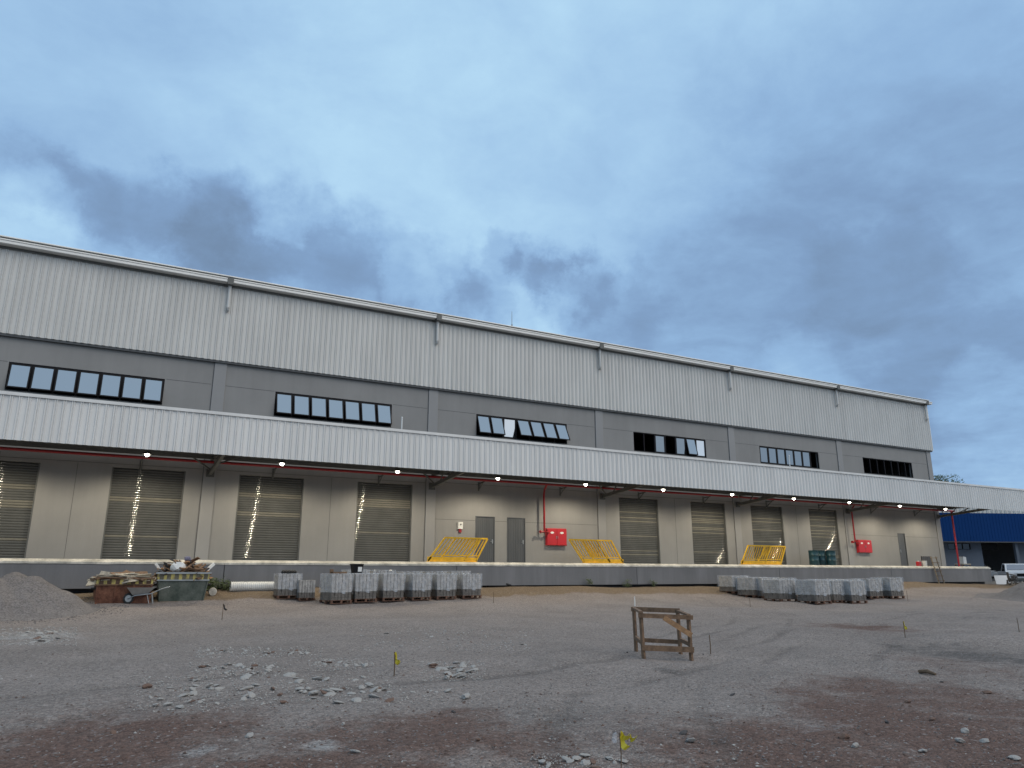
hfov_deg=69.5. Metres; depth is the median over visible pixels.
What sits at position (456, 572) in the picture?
paver pallet
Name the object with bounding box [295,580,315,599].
paver pallet
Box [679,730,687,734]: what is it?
stone
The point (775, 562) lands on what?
guard rail
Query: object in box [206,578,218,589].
weed
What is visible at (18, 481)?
roller door
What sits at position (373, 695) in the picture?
stone
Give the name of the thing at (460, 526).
alarm box
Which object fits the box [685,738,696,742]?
stone
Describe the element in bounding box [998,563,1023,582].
pickup truck
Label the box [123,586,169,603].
wheelbarrow
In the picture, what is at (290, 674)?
stone
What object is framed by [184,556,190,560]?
plastic sack
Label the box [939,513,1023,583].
blue shed
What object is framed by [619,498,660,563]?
roller door
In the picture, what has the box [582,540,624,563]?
guard rail
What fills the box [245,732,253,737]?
stone
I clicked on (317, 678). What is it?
stone
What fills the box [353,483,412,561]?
roller door
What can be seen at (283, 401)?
window
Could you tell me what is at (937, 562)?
ladder
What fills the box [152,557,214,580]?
construction debris
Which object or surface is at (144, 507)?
roller door
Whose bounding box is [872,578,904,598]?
paver pallet
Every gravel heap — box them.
[0,572,100,620]
[974,582,1023,601]
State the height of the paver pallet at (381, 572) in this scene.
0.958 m
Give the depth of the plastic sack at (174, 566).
25.43 m
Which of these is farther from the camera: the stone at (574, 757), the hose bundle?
the hose bundle
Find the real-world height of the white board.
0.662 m
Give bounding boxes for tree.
[934,473,964,482]
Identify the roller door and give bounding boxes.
[0,461,40,557]
[100,467,185,559]
[232,475,303,560]
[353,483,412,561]
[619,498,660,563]
[690,502,728,563]
[750,506,786,564]
[808,509,841,564]
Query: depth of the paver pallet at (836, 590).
34.95 m
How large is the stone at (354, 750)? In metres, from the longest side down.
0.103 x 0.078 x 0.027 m
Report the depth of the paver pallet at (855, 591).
35.06 m
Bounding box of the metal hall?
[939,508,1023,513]
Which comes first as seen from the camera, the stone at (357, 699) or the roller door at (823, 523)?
the stone at (357, 699)
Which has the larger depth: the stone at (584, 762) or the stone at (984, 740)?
the stone at (984, 740)
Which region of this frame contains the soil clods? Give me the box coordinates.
[0,632,1023,767]
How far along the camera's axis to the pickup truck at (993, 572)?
62.09 m
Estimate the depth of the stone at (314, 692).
9.31 m
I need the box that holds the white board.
[994,575,1008,583]
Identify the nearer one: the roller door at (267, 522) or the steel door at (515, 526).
the roller door at (267, 522)
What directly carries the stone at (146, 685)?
on the ground
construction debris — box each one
[86,570,156,586]
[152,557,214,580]
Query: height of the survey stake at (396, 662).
0.404 m
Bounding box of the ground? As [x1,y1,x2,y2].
[0,581,1023,767]
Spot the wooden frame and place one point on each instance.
(679, 648)
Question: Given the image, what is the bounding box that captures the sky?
[0,0,1023,488]
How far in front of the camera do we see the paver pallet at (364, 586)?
27.18 m
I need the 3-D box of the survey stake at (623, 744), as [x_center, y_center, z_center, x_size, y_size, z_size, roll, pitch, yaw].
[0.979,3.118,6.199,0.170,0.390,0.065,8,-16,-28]
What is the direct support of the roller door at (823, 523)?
in the warehouse
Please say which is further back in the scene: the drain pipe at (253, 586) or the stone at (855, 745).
the drain pipe at (253, 586)
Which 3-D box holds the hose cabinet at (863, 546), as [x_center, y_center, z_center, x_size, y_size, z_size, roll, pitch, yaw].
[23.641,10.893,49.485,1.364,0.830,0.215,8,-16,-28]
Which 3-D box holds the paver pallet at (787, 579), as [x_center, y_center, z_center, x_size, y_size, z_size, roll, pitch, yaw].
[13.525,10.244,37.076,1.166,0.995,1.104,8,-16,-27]
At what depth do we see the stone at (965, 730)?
7.72 m
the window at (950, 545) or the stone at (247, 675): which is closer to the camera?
the stone at (247, 675)
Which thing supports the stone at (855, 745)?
on the ground
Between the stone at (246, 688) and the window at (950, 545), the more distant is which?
the window at (950, 545)
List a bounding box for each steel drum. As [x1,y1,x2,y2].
[808,550,819,564]
[818,551,826,564]
[825,550,836,564]
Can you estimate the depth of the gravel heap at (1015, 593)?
39.56 m
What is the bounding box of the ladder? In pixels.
[930,557,944,583]
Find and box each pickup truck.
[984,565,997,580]
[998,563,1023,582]
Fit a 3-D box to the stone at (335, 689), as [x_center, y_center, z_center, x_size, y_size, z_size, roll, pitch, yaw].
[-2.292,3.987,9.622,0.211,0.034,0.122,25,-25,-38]
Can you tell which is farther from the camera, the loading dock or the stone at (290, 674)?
the loading dock
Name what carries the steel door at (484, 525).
in the warehouse
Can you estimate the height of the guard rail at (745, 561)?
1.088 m
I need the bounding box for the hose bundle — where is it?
[281,570,296,573]
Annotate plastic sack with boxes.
[170,562,185,571]
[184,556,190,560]
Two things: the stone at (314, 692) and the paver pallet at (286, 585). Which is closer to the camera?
the stone at (314, 692)
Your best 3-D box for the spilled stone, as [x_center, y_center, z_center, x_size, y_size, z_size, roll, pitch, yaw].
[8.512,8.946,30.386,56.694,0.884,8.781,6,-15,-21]
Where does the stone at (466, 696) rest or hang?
on the ground
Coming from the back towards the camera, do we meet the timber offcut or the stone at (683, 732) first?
the timber offcut
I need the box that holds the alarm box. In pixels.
[457,522,462,532]
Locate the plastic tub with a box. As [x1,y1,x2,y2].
[208,588,216,595]
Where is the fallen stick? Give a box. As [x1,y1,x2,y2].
[918,669,935,674]
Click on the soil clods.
(493, 745)
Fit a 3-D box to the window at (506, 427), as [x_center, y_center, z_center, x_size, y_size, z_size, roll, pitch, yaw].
[0.658,2.365,38.696,5.480,1.120,0.516,8,-16,-28]
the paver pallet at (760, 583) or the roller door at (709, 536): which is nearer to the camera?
the paver pallet at (760, 583)
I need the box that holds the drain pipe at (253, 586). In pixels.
[229,581,273,591]
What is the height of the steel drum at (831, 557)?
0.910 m
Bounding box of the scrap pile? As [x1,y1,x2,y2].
[1004,572,1017,584]
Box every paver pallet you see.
[272,574,300,598]
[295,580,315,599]
[319,575,351,603]
[342,570,368,579]
[348,574,376,601]
[368,571,394,578]
[376,574,404,600]
[396,572,420,594]
[403,574,430,599]
[421,572,444,585]
[428,574,456,599]
[445,572,469,589]
[453,574,481,598]
[719,576,747,592]
[737,578,761,597]
[748,578,776,598]
[763,580,797,601]
[777,578,797,596]
[796,580,831,603]
[826,580,849,602]
[836,581,867,603]
[851,579,883,598]
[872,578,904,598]
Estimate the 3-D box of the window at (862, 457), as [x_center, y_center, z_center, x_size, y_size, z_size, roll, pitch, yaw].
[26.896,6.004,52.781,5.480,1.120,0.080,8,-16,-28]
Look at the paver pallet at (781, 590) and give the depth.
34.52 m
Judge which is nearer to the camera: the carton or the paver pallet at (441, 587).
the paver pallet at (441, 587)
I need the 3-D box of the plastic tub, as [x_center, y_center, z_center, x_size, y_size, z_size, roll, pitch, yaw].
[-10.829,7.503,26.652,0.290,0.289,0.310,8,-16,-28]
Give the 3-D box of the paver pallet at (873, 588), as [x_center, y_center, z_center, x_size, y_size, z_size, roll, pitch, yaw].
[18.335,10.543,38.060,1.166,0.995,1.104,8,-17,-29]
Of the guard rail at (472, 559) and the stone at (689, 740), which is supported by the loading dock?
the guard rail at (472, 559)
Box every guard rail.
[426,537,480,561]
[441,538,487,561]
[569,539,609,562]
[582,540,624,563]
[740,545,770,564]
[757,546,785,564]
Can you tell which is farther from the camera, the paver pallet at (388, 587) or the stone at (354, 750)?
the paver pallet at (388, 587)
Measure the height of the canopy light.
0.395 m
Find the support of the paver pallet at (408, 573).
on the ground
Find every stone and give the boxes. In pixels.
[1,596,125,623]
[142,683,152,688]
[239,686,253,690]
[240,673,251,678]
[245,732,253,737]
[247,691,255,697]
[283,672,295,676]
[294,679,304,682]
[308,690,318,694]
[312,676,322,679]
[324,692,335,695]
[328,688,342,690]
[349,749,360,752]
[351,697,361,701]
[365,682,373,686]
[368,694,379,697]
[385,697,393,701]
[461,693,470,698]
[572,755,581,759]
[579,753,590,756]
[581,759,587,765]
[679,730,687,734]
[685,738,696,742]
[838,733,849,738]
[851,742,858,747]
[954,738,964,742]
[960,727,968,733]
[979,738,988,742]
[1008,755,1020,759]
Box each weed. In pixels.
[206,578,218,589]
[208,576,229,590]
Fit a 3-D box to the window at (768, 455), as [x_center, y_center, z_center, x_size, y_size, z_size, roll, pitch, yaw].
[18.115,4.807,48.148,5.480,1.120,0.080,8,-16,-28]
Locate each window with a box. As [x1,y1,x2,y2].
[4,362,164,404]
[274,392,391,426]
[476,414,569,443]
[633,432,705,457]
[759,446,819,468]
[862,457,912,477]
[948,543,970,549]
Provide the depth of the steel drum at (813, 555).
44.97 m
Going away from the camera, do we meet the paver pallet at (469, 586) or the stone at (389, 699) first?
the stone at (389, 699)
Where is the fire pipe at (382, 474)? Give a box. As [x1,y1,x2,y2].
[0,447,959,565]
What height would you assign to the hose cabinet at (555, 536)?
0.866 m
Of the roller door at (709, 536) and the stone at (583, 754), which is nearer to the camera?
the stone at (583, 754)
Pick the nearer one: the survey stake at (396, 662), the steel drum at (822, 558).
the survey stake at (396, 662)
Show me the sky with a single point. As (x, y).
(832, 191)
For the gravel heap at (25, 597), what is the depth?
21.80 m
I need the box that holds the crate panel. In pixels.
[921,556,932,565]
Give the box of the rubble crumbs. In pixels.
[1,626,631,767]
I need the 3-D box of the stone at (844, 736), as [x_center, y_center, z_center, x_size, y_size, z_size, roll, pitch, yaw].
[3.341,3.552,7.431,0.112,0.070,0.096,-20,2,-14]
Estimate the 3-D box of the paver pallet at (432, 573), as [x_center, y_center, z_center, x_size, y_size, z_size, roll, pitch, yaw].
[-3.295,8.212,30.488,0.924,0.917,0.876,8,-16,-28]
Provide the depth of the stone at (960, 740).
7.24 m
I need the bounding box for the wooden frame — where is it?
[631,607,693,660]
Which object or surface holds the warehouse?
on the ground
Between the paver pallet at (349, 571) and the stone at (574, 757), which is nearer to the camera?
the stone at (574, 757)
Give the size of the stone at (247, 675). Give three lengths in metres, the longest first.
0.236 x 0.160 x 0.050 m
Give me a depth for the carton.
56.60 m
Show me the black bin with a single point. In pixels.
(356, 568)
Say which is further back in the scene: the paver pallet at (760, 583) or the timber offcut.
the paver pallet at (760, 583)
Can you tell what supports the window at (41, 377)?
in the warehouse
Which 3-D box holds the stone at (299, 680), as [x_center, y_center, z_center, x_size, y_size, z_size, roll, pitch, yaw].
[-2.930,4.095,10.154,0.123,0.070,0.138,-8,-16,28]
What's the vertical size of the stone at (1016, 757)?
0.038 m
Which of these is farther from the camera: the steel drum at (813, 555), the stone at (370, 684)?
the steel drum at (813, 555)
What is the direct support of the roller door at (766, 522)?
in the warehouse
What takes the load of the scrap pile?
on the ground
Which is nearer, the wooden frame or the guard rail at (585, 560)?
the wooden frame
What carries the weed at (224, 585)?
on the ground
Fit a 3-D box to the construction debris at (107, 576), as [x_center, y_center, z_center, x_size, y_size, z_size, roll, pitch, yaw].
[-13.121,6.553,24.898,2.179,0.553,2.079,9,-17,-30]
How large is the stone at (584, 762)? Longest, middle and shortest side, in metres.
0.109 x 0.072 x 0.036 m
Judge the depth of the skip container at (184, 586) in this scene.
25.32 m
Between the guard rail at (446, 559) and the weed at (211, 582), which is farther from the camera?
the guard rail at (446, 559)
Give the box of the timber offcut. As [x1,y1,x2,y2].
[330,569,346,573]
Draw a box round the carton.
[959,557,966,563]
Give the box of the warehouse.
[0,235,1023,565]
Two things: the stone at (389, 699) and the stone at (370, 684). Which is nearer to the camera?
the stone at (389, 699)
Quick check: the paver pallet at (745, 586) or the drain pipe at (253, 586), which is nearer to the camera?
the drain pipe at (253, 586)
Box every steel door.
[475,516,494,561]
[507,517,525,562]
[897,533,908,565]
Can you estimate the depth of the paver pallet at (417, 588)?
28.42 m
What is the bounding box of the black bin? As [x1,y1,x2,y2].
[350,564,363,572]
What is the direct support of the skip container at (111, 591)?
on the ground
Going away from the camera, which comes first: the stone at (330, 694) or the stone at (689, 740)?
the stone at (689, 740)
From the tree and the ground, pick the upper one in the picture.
the tree
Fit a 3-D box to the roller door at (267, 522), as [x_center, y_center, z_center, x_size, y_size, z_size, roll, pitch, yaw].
[-10.496,5.808,31.826,2.750,3.603,0.130,8,-16,-28]
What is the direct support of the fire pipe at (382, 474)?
attached to the warehouse
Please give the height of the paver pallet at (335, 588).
1.057 m
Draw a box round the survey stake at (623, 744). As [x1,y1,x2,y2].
[619,731,636,767]
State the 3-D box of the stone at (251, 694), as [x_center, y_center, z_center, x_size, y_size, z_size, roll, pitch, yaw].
[-3.220,3.852,9.129,0.104,0.039,0.155,21,4,-45]
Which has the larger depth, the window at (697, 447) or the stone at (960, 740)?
the window at (697, 447)
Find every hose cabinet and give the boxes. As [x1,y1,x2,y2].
[545,528,566,545]
[856,540,871,552]
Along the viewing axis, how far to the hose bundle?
27.25 m
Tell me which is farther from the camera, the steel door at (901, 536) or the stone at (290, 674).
the steel door at (901, 536)
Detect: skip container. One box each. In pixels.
[91,577,154,603]
[153,572,211,601]
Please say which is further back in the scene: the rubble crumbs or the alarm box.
the alarm box
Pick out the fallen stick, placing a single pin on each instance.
(924, 671)
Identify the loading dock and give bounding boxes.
[0,558,991,592]
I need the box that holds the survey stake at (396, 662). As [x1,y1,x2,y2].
[393,652,399,675]
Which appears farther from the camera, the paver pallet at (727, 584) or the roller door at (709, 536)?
the roller door at (709, 536)

